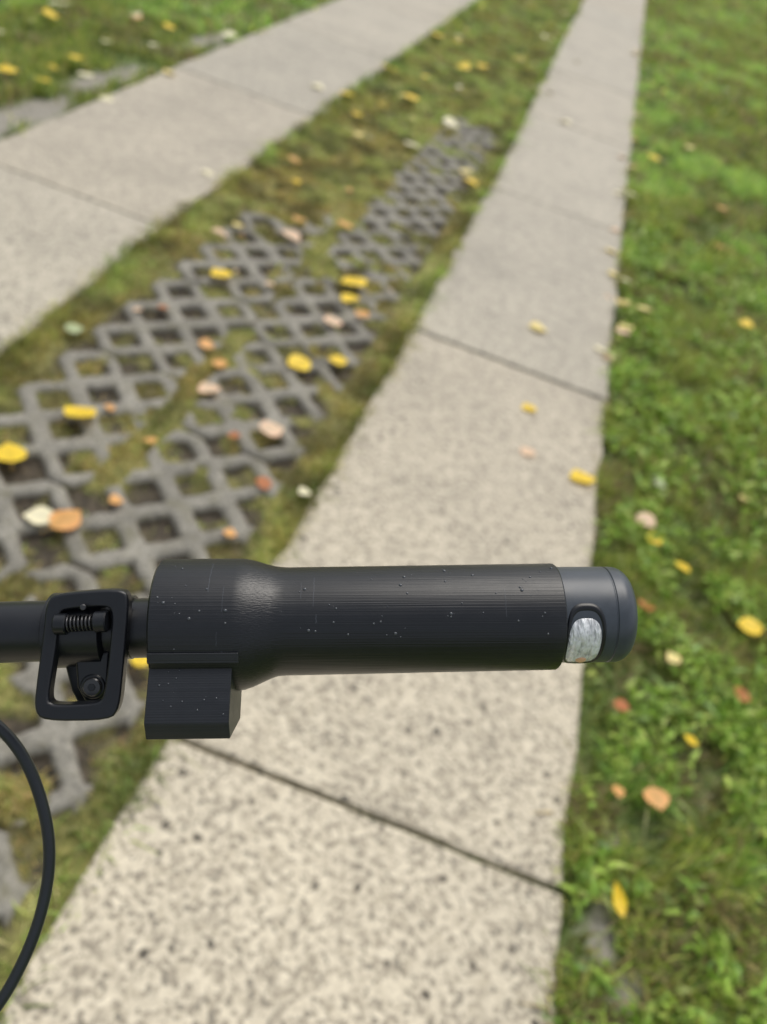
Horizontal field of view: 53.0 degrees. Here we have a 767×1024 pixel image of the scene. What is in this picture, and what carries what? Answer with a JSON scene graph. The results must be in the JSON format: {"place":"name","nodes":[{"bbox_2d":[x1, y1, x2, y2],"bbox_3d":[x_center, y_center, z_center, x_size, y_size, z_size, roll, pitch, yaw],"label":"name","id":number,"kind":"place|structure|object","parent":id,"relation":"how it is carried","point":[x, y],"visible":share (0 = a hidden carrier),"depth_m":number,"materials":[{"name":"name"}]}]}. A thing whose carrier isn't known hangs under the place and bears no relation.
{"place":"outdoors","nodes":[
{"label":"outdoors","id":0,"kind":"place"},
{"bbox_2d":[0,598,148,662],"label":"bicycle handlebar","id":1,"kind":"object","parent":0,"point":[19,630],"visible":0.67,"depth_m":0.28,"materials":[{"name":"black paint"}]},
{"bbox_2d":[0,720,55,1011],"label":"brake cable","id":2,"kind":"object","parent":1,"relation":"attached to","point":[11,740],"visible":1,"depth_m":0.32,"materials":[{"name":"rubber"}]},
{"bbox_2d":[35,588,137,720],"bbox_3d":[-0.111,0.052,0.292,0.033,0.046,0.035,0,0,-3],"label":"quick release lever clamp","id":3,"kind":"object","parent":1,"relation":"attached to","point":[73,625],"visible":0.99,"depth_m":0.28,"materials":[{"name":"black plastic"}]},
{"bbox_2d":[144,559,567,739],"bbox_3d":[-0.009,0.049,0.298,0.152,0.062,0.054,0,0,-2],"label":"grip","id":4,"kind":"object","parent":1,"relation":"attached to","point":[221,634],"visible":1,"depth_m":0.28,"materials":[{"name":"black plastic"}]},
{"bbox_2d":[557,567,637,662],"bbox_3d":[0.075,0.040,0.302,0.042,0.037,0.039,0,0,-2],"label":"bicycle end light","id":5,"kind":"object","parent":4,"relation":"attached to","point":[602,615],"visible":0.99,"depth_m":0.29,"materials":[{"name":"black plastic"}]},
{"bbox_2d":[0,0,476,353],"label":"concrete path","id":6,"kind":"structure","parent":0,"point":[83,188],"depth_m":3.79,"materials":[{"name":"grey concrete"}]},
{"bbox_2d":[0,0,645,1023],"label":"concrete path","id":7,"kind":"structure","parent":0,"point":[248,896],"depth_m":1.69,"materials":[{"name":"grey concrete"}]},
{"bbox_2d":[0,0,764,928],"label":"fallen leaves","id":8,"kind":"object","parent":7,"relation":"on","point":[72,520],"visible":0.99,"depth_m":2.47,"materials":[{"name":"yellow plant"}]},
{"bbox_2d":[0,0,766,1023],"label":"ground","id":9,"kind":"structure","parent":0,"point":[596,916],"depth_m":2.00,"materials":[{"name":"green plant"}]},
{"bbox_2d":[0,1,569,1003],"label":"turf grid paving","id":10,"kind":"structure","parent":9,"relation":"on","point":[160,501],"depth_m":2.34,"materials":[{"name":"concrete"}]}
]}

